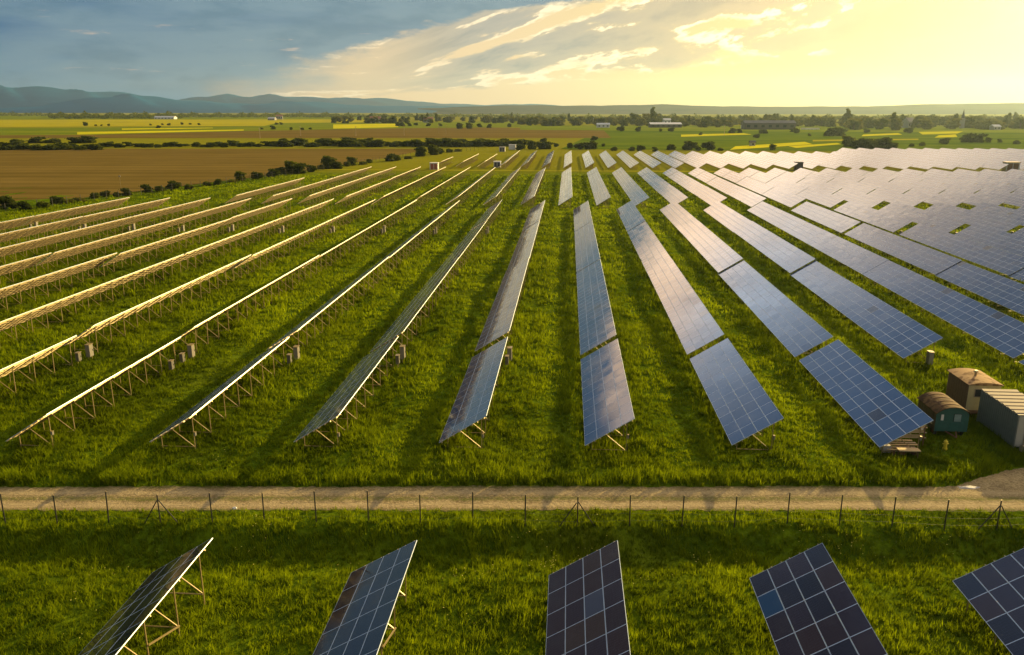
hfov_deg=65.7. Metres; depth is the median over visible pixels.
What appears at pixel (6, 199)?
bush
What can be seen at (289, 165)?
bush
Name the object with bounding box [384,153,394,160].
bush
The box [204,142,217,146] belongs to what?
bush
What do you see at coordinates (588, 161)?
solar table
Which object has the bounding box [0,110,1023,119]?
woods
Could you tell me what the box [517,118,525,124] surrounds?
broadleaf tree
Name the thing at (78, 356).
inverter cabinet
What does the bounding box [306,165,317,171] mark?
bush
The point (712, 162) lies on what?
solar table
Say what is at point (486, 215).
solar table
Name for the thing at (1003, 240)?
solar table
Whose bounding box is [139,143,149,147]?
bush
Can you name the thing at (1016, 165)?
door
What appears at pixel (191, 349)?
inverter cabinet
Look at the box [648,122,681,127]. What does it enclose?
hall
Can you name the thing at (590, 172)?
solar table
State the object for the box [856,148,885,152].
solar table
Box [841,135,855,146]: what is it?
bush
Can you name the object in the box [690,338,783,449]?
solar table
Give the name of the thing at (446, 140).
bush
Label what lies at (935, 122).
broadleaf tree
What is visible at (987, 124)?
broadleaf tree
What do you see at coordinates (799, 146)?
field
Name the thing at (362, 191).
solar table
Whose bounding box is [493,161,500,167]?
transformer cabin
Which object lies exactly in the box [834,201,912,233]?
solar table
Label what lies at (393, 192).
solar table
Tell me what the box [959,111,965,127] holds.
church tower
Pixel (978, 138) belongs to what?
bush
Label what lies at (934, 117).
broadleaf tree
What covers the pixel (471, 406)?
solar table
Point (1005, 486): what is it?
road
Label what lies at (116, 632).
solar table
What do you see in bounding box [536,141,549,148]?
bush
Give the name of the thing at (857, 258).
solar table
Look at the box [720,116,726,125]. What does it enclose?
broadleaf tree
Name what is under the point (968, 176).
solar table
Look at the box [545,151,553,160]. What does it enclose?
solar table
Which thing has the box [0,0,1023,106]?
sky
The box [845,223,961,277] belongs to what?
solar table
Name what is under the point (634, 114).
broadleaf tree
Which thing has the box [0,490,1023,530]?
wire fence
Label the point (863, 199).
solar table
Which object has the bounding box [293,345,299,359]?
inverter cabinet
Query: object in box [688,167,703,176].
solar table
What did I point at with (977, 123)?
broadleaf tree
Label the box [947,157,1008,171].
solar table
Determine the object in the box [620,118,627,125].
broadleaf tree
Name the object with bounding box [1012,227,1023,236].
solar table
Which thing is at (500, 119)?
broadleaf tree
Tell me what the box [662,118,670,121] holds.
hall
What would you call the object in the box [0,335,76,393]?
solar table
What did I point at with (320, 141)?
bush
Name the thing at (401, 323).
solar table
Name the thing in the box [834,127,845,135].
bush
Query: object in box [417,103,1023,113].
hills
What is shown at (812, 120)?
poplar tree
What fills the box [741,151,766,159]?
solar table
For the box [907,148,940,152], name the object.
solar table
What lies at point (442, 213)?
solar table
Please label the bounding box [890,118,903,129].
broadleaf tree
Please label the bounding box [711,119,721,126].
broadleaf tree
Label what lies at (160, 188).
bush
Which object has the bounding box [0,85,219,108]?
mountain
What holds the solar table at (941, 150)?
on the ground at (884, 541)
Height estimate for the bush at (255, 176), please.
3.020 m
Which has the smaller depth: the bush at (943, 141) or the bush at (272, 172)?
the bush at (272, 172)
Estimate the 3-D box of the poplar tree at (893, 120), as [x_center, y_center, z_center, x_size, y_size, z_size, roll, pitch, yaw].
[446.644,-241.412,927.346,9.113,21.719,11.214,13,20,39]
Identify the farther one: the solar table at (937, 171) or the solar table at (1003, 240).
the solar table at (937, 171)
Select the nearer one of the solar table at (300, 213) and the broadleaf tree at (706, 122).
the solar table at (300, 213)
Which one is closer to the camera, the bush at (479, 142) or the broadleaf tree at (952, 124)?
the bush at (479, 142)
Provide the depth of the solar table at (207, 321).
91.39 m
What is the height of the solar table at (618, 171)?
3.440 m
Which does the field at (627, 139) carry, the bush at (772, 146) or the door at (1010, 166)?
the bush at (772, 146)
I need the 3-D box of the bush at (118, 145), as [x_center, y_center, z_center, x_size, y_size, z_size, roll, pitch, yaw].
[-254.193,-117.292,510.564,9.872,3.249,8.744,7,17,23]
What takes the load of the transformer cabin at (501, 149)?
on the ground at (884, 541)
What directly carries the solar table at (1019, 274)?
on the ground at (884, 541)
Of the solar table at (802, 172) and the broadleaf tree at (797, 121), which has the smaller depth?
the solar table at (802, 172)
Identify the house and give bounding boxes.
[369,116,380,122]
[901,118,913,127]
[989,125,1001,129]
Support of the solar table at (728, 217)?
on the ground at (884, 541)
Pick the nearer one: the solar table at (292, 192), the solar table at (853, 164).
the solar table at (292, 192)
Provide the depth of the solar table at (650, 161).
338.99 m
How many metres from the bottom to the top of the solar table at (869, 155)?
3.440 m
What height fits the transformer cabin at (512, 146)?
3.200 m
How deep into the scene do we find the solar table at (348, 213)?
172.70 m
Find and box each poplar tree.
[650,107,656,116]
[809,115,814,126]
[842,108,850,121]
[890,112,896,129]
[1003,115,1008,127]
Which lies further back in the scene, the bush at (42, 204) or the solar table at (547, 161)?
the solar table at (547, 161)
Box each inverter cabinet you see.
[75,351,81,362]
[85,343,93,358]
[167,359,174,369]
[179,352,184,362]
[186,343,194,358]
[287,353,291,365]
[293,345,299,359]
[395,354,399,367]
[399,345,405,362]
[505,355,508,365]
[507,346,511,359]
[925,350,934,364]
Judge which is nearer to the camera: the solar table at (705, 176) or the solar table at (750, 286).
the solar table at (750, 286)
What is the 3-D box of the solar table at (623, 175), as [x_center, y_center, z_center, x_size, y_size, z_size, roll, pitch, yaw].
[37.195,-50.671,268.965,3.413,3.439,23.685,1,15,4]
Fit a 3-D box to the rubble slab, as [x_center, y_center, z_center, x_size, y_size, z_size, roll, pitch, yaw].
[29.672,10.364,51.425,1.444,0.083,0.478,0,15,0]
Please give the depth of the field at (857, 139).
619.69 m
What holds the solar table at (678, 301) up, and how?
on the ground at (884, 541)
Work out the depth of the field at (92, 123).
1485.22 m
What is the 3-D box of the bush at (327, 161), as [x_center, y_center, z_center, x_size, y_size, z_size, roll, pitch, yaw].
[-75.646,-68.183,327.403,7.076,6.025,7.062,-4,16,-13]
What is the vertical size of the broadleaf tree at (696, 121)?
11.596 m
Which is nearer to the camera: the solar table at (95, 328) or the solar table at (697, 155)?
the solar table at (95, 328)
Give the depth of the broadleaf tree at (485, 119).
1452.42 m
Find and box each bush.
[0,144,16,149]
[0,195,19,208]
[6,141,23,144]
[9,139,24,141]
[15,143,29,149]
[16,201,32,209]
[25,136,48,142]
[27,144,41,149]
[36,201,49,207]
[42,138,60,142]
[42,144,59,149]
[50,196,64,203]
[55,144,73,149]
[66,137,80,142]
[72,197,86,201]
[74,146,87,149]
[78,135,99,142]
[88,144,103,149]
[89,192,99,198]
[99,190,110,196]
[102,141,113,146]
[110,143,125,147]
[112,192,120,196]
[118,188,132,195]
[122,142,132,145]
[138,184,153,192]
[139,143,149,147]
[154,186,164,190]
[162,142,178,146]
[165,180,180,189]
[184,184,193,188]
[190,142,199,146]
[202,181,210,185]
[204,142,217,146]
[213,178,221,184]
[220,142,228,146]
[227,140,239,145]
[234,171,246,180]
[236,143,244,146]
[244,142,255,146]
[251,171,263,178]
[260,141,269,145]
[266,168,279,176]
[269,141,276,145]
[274,167,286,174]
[276,140,292,146]
[284,160,298,173]
[288,140,299,145]
[292,163,308,173]
[293,138,307,145]
[303,142,313,146]
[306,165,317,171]
[308,142,322,146]
[312,139,327,145]
[321,155,336,168]
[323,138,335,145]
[332,161,343,168]
[335,140,343,146]
[339,137,356,139]
[340,139,357,146]
[346,156,357,165]
[353,141,363,146]
[355,139,372,142]
[364,141,375,146]
[371,139,385,146]
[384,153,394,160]
[387,142,398,146]
[393,155,400,160]
[400,140,414,146]
[408,139,423,146]
[414,146,426,155]
[417,142,432,146]
[425,139,445,146]
[427,144,441,154]
[441,138,454,145]
[445,139,462,146]
[456,123,463,128]
[460,142,469,146]
[466,122,472,128]
[468,138,484,146]
[484,140,499,146]
[497,140,506,145]
[508,139,527,144]
[515,144,524,149]
[527,140,537,148]
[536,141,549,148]
[543,142,553,148]
[574,142,583,148]
[583,142,590,148]
[588,141,597,148]
[616,126,624,130]
[636,145,645,150]
[666,143,676,149]
[682,140,697,149]
[700,141,715,149]
[728,128,736,132]
[769,144,776,149]
[793,128,800,132]
[823,127,836,135]
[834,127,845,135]
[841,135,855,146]
[849,138,869,148]
[861,138,879,148]
[874,137,895,148]
[903,127,912,132]
[938,137,950,143]
[959,133,978,142]
[970,133,988,142]
[985,137,992,142]
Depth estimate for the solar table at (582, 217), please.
168.07 m
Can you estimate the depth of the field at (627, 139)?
623.93 m
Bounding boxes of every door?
[1007,163,1012,170]
[1013,163,1018,169]
[1014,416,1023,446]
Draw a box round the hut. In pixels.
[749,140,756,145]
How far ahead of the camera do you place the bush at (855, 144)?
487.94 m
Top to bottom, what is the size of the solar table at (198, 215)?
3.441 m
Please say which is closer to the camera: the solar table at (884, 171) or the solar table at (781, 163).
the solar table at (884, 171)
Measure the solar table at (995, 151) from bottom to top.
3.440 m
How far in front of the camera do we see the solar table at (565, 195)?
205.93 m
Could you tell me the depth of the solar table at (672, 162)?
338.77 m
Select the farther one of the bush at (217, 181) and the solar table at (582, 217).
the bush at (217, 181)
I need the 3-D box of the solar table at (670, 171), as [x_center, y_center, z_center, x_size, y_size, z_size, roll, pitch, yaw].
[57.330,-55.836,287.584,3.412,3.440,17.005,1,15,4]
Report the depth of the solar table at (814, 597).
35.77 m
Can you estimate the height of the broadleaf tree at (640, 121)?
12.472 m
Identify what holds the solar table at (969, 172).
on the ground at (884, 541)
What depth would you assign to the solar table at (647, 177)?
267.03 m
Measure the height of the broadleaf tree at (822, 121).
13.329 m
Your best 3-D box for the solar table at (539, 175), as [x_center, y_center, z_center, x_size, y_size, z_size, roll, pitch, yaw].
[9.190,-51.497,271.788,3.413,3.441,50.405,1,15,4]
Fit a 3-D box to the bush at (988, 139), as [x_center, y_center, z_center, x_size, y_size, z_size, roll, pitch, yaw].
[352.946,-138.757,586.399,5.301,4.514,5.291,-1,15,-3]
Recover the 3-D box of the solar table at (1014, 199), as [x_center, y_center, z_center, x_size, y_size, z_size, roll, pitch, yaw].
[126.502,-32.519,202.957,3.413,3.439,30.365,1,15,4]
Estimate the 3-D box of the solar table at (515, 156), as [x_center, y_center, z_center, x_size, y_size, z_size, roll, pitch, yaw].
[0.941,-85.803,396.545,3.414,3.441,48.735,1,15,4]
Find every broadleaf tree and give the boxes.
[378,118,388,122]
[391,115,396,122]
[403,117,409,122]
[481,117,491,122]
[497,116,504,122]
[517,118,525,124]
[527,116,533,125]
[540,119,548,125]
[547,118,556,125]
[555,119,564,125]
[570,118,575,125]
[575,118,583,125]
[585,117,591,123]
[591,118,599,124]
[598,117,605,122]
[611,120,617,125]
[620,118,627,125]
[629,113,640,121]
[629,116,636,124]
[636,118,646,125]
[679,120,689,126]
[691,118,700,124]
[701,119,708,126]
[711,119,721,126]
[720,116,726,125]
[725,120,732,126]
[795,119,802,125]
[803,119,810,126]
[818,117,825,125]
[825,117,835,126]
[836,119,843,125]
[842,114,853,122]
[849,120,859,129]
[849,120,863,129]
[864,118,872,127]
[871,119,877,127]
[875,118,887,128]
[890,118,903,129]
[910,116,923,127]
[917,119,933,128]
[929,115,940,122]
[932,119,938,126]
[937,117,948,125]
[947,118,961,128]
[964,121,973,127]
[965,116,976,127]
[972,120,982,128]
[978,120,994,128]
[994,122,1006,129]
[1013,117,1023,128]
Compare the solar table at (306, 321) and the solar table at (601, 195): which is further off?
the solar table at (601, 195)
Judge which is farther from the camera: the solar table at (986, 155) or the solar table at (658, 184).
the solar table at (986, 155)
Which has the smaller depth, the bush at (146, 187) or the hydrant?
the hydrant
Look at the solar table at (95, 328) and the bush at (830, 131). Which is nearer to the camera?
the solar table at (95, 328)
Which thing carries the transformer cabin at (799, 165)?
on the ground at (884, 541)
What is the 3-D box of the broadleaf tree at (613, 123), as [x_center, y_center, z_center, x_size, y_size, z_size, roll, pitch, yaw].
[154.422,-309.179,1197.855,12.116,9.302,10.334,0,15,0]
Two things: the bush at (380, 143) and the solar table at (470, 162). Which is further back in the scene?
the bush at (380, 143)
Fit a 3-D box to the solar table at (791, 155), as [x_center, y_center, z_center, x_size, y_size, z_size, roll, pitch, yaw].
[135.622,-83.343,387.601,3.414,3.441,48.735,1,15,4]
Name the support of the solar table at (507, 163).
on the ground at (884, 541)
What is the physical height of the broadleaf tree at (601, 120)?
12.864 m
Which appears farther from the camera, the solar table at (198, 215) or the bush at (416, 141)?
the bush at (416, 141)
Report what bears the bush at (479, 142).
on the ground at (884, 541)
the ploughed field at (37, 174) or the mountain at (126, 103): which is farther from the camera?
the mountain at (126, 103)
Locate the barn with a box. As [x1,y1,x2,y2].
[741,120,795,128]
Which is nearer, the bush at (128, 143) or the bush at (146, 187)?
the bush at (146, 187)
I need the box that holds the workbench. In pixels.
[896,447,920,456]
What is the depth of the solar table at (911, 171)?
281.64 m
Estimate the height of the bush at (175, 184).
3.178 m
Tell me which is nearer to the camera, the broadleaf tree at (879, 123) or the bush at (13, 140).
the bush at (13, 140)
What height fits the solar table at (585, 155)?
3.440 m
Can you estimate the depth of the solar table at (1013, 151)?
425.81 m
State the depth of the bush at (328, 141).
530.91 m
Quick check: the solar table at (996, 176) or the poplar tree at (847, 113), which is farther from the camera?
the poplar tree at (847, 113)
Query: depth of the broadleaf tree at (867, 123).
1027.55 m
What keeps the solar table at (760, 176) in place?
on the ground at (884, 541)
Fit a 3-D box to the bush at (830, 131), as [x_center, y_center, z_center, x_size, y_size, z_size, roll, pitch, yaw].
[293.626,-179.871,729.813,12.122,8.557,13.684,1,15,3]
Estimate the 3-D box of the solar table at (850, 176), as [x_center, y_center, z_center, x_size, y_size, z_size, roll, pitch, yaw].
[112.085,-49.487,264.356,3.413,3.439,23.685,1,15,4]
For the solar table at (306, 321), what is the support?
on the ground at (884, 541)
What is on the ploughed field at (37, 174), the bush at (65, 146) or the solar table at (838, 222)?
the bush at (65, 146)
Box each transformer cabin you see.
[430,162,438,169]
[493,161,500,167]
[499,147,504,151]
[509,144,515,149]
[794,162,803,169]
[1002,162,1020,170]
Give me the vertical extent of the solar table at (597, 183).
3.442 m
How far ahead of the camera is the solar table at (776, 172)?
284.42 m
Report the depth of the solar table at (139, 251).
134.80 m
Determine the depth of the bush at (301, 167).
301.27 m
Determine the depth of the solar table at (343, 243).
130.80 m
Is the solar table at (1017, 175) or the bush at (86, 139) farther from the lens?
the bush at (86, 139)
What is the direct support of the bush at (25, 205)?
on the ground at (884, 541)
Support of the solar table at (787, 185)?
on the ground at (884, 541)
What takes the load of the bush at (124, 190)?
on the ground at (884, 541)
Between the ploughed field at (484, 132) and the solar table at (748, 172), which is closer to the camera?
the solar table at (748, 172)
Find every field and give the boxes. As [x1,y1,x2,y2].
[0,115,389,119]
[0,119,363,126]
[0,126,261,134]
[0,127,610,137]
[0,149,427,200]
[77,129,243,133]
[122,128,193,129]
[246,121,519,130]
[333,124,397,127]
[520,125,1023,132]
[562,130,1023,150]
[681,133,750,136]
[730,142,809,149]
[790,143,838,147]
[813,139,917,140]
[862,133,901,135]
[919,131,962,133]
[935,134,956,137]
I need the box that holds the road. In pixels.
[0,468,1023,511]
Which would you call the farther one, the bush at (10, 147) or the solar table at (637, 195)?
the bush at (10, 147)
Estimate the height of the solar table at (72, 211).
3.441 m
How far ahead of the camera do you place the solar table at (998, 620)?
37.61 m
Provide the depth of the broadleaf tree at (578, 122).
1199.86 m
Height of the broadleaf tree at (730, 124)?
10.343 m
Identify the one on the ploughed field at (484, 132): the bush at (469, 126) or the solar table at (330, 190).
the bush at (469, 126)
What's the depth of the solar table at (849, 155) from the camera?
383.00 m
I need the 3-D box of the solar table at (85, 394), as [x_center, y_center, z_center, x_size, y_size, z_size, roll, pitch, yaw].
[-33.744,5.381,66.064,3.412,4.038,20.345,1,15,4]
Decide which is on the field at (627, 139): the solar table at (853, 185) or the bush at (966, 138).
the bush at (966, 138)
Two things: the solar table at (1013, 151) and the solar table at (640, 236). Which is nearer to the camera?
the solar table at (640, 236)
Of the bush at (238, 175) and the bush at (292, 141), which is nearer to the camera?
the bush at (238, 175)
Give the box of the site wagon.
[917,392,971,437]
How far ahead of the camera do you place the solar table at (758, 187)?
235.69 m
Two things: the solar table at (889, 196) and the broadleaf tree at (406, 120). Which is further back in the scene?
the broadleaf tree at (406, 120)
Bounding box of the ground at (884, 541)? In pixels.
[0,113,1023,654]
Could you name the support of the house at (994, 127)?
on the field at (727, 128)
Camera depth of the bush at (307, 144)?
516.32 m
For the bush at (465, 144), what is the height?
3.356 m
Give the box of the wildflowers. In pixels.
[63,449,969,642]
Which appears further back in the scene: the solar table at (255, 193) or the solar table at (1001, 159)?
the solar table at (1001, 159)
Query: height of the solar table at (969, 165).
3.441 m
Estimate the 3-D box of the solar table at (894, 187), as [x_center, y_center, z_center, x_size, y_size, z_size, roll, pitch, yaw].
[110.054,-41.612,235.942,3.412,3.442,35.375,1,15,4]
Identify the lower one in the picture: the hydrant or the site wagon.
the hydrant
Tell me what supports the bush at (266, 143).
on the ground at (884, 541)
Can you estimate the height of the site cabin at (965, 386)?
3.480 m
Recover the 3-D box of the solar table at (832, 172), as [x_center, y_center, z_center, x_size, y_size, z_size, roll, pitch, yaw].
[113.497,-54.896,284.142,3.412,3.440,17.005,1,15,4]
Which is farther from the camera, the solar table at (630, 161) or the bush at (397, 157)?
the bush at (397, 157)
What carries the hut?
on the field at (767, 145)
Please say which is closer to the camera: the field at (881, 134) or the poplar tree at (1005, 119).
the field at (881, 134)
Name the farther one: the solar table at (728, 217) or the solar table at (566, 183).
the solar table at (566, 183)
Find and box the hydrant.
[942,440,948,449]
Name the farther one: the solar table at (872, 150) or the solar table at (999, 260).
the solar table at (872, 150)
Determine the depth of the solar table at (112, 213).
174.80 m
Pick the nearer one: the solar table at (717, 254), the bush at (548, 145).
the solar table at (717, 254)
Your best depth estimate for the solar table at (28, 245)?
139.07 m
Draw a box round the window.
[973,389,980,397]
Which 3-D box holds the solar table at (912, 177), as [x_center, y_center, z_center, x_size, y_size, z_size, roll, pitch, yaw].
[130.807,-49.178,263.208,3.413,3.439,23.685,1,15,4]
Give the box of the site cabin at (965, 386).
[946,368,1003,413]
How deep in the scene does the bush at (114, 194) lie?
223.33 m
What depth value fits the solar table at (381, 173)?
274.10 m
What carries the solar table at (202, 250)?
on the ground at (884, 541)
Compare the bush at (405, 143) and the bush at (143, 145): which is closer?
the bush at (143, 145)
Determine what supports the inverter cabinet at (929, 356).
on the ground at (884, 541)
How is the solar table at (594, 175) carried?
on the ground at (884, 541)
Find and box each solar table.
[0,216,33,232]
[0,216,82,245]
[0,217,130,262]
[0,253,51,283]
[0,253,116,310]
[0,254,182,339]
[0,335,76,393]
[6,337,180,446]
[22,197,129,225]
[36,218,180,266]
[64,255,250,352]
[71,198,168,225]
[79,538,212,654]
[101,218,230,268]
[120,198,209,229]
[150,337,288,448]
[167,218,280,268]
[169,198,250,227]
[172,255,318,352]
[220,198,291,231]
[226,178,303,203]
[234,219,331,272]
[261,178,332,204]
[266,257,388,353]
[268,199,332,228]
[294,336,398,446]
[298,178,361,205]
[301,219,382,271]
[313,540,416,654]
[319,200,373,231]
[326,167,369,184]
[335,178,391,206]
[355,167,395,184]
[370,200,415,229]
[370,258,457,353]
[371,178,421,206]
[373,220,434,273]
[386,167,420,184]
[409,179,450,206]
[415,167,444,185]
[421,200,459,231]
[437,221,485,273]
[439,157,452,165]
[439,337,507,447]
[443,167,469,185]
[445,179,479,206]
[455,154,477,167]
[471,200,501,232]
[474,168,494,185]
[475,257,528,355]
[478,154,496,167]
[483,179,510,205]
[499,156,512,168]
[502,168,519,185]
[507,221,538,271]
[508,151,518,159]
[520,156,531,167]
[521,179,540,206]
[522,200,544,233]
[526,151,535,160]
[531,167,545,185]
[542,156,551,168]
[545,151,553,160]
[546,540,630,654]
[558,186,571,208]
[560,176,571,191]
[561,171,570,181]
[562,167,570,175]
[564,151,571,159]
[564,156,571,168]
[573,201,591,230]
[575,221,599,271]
[576,259,615,355]
[581,339,634,450]
[582,151,590,159]
[584,156,593,167]
[587,167,596,175]
[588,171,599,181]
[590,176,604,192]
[593,186,609,207]
[599,151,609,159]
[603,156,616,168]
[612,167,623,175]
[615,171,628,182]
[616,151,628,159]
[616,201,644,230]
[619,176,637,192]
[622,156,638,169]
[626,186,648,207]
[628,221,670,271]
[634,151,648,160]
[638,167,650,178]
[642,156,660,169]
[642,171,657,183]
[647,258,723,357]
[648,176,671,195]
[651,151,667,161]
[660,186,687,207]
[660,201,697,234]
[661,156,682,169]
[663,167,677,176]
[669,151,687,160]
[669,171,686,182]
[678,176,705,193]
[680,221,742,274]
[681,156,705,168]
[686,151,706,160]
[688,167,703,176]
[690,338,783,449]
[694,186,726,205]
[696,171,716,184]
[701,156,728,167]
[704,151,726,159]
[704,201,750,234]
[707,177,738,196]
[714,168,730,178]
[719,260,832,358]
[722,156,751,168]
[723,151,746,159]
[723,171,746,182]
[728,187,765,206]
[734,221,814,272]
[736,177,773,195]
[739,168,758,176]
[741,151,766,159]
[742,156,774,169]
[747,201,805,232]
[750,171,775,182]
[750,543,887,654]
[758,151,786,158]
[762,156,797,169]
[762,187,805,207]
[765,177,807,194]
[767,168,785,177]
[776,151,806,158]
[778,171,805,182]
[782,156,820,170]
[787,222,887,279]
[790,260,942,362]
[791,201,859,235]
[793,168,813,175]
[794,151,827,158]
[796,187,844,207]
[797,177,842,193]
[799,340,933,454]
[803,157,843,170]
[805,171,835,181]
[812,151,847,158]
[820,168,840,178]
[824,157,866,169]
[827,177,877,193]
[830,151,866,158]
[832,188,884,208]
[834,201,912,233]
[835,171,864,181]
[836,148,867,152]
[845,157,889,169]
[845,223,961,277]
[847,168,868,175]
[848,151,886,158]
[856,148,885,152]
[859,177,912,193]
[862,172,895,181]
[862,260,1023,361]
[865,157,912,169]
[867,151,906,158]
[868,188,925,208]
[873,148,903,152]
[873,168,895,174]
[879,202,966,233]
[885,151,927,158]
[885,157,937,169]
[890,148,921,152]
[890,177,947,193]
[891,172,926,181]
[899,224,1023,278]
[900,168,923,174]
[904,188,965,205]
[906,157,960,170]
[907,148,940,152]
[919,172,957,180]
[920,177,982,192]
[924,148,958,152]
[925,202,1021,231]
[926,157,984,170]
[926,168,952,174]
[935,261,1023,316]
[940,148,976,152]
[940,188,1006,205]
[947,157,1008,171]
[947,172,987,180]
[948,169,980,174]
[951,177,1018,192]
[953,546,1023,654]
[954,223,1023,256]
[957,148,993,152]
[959,152,1010,158]
[968,157,1023,169]
[970,202,1023,225]
[974,148,1011,152]
[975,188,1023,207]
[976,172,1017,180]
[977,152,1023,157]
[977,169,1008,174]
[983,177,1023,190]
[988,157,1023,162]
[991,148,1023,152]
[1005,169,1023,174]
[1005,172,1023,177]
[1008,268,1023,281]
[1009,157,1023,160]
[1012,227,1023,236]
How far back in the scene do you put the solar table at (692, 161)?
340.83 m
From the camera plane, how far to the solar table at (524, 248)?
131.92 m
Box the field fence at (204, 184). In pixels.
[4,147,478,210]
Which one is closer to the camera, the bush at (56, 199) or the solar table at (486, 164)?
the bush at (56, 199)
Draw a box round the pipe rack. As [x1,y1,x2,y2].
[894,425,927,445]
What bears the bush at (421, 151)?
on the ground at (884, 541)
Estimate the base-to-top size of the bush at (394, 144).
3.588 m
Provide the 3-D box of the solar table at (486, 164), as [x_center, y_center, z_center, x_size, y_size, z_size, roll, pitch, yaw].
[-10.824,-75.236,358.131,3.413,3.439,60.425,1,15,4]
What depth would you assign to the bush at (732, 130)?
817.01 m
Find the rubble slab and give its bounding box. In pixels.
[958,486,979,488]
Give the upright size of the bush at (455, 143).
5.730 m
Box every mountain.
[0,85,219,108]
[0,94,466,112]
[180,94,558,105]
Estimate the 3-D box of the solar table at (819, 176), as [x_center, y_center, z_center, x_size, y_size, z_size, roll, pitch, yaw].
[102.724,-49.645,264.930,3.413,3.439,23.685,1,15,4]
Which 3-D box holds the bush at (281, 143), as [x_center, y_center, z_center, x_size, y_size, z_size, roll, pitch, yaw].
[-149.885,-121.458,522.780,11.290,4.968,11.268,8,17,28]
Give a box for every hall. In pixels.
[154,116,176,118]
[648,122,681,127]
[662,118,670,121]
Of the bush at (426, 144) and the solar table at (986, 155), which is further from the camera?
the bush at (426, 144)
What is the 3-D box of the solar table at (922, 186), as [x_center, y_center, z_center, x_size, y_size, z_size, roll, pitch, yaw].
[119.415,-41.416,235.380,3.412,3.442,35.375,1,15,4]
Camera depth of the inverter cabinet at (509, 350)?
75.60 m
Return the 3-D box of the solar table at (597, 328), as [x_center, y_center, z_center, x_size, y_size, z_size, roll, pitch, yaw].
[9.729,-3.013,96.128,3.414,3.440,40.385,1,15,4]
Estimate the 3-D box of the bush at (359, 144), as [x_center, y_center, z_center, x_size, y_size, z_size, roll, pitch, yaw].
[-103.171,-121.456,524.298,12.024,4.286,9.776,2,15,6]
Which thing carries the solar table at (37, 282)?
on the ground at (884, 541)
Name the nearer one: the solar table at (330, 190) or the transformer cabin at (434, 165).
the solar table at (330, 190)
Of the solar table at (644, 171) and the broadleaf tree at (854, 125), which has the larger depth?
the broadleaf tree at (854, 125)
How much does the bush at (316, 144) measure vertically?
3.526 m
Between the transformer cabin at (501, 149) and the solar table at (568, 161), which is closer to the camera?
the solar table at (568, 161)
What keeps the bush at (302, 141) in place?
on the ground at (884, 541)
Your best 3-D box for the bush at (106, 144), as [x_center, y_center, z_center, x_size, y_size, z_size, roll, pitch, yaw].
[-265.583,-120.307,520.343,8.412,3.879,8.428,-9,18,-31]
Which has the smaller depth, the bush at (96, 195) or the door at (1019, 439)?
the door at (1019, 439)
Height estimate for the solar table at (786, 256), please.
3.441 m
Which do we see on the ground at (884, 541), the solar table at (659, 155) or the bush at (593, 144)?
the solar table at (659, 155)
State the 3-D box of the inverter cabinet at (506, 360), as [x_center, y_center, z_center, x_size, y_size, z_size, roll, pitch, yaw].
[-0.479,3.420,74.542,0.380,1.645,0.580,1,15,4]
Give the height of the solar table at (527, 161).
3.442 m
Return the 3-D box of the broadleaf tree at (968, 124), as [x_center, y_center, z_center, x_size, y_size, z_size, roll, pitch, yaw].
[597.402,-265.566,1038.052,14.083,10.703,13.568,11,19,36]
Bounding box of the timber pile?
[879,439,917,454]
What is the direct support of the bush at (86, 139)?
on the ground at (884, 541)
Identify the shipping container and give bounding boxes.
[976,389,1023,447]
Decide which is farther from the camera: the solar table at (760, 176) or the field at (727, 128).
the field at (727, 128)
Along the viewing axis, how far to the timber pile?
56.69 m
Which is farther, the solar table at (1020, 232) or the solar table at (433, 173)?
the solar table at (433, 173)
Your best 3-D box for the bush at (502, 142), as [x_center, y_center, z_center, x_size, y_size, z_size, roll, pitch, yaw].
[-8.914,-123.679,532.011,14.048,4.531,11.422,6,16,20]
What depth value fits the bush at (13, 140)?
576.79 m
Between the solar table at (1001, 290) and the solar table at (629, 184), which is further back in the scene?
the solar table at (629, 184)
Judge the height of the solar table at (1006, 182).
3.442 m
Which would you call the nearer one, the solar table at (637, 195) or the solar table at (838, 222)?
the solar table at (838, 222)
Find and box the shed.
[596,123,609,126]
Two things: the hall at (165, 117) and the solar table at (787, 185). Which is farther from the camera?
the hall at (165, 117)
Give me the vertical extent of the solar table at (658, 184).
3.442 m
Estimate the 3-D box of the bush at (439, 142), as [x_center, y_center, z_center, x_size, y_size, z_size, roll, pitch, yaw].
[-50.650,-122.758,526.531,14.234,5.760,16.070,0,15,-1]
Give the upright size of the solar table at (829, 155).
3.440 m
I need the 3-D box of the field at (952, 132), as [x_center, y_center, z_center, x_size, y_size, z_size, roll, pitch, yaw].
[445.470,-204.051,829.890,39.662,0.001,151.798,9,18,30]
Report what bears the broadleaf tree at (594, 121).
on the ground at (884, 541)

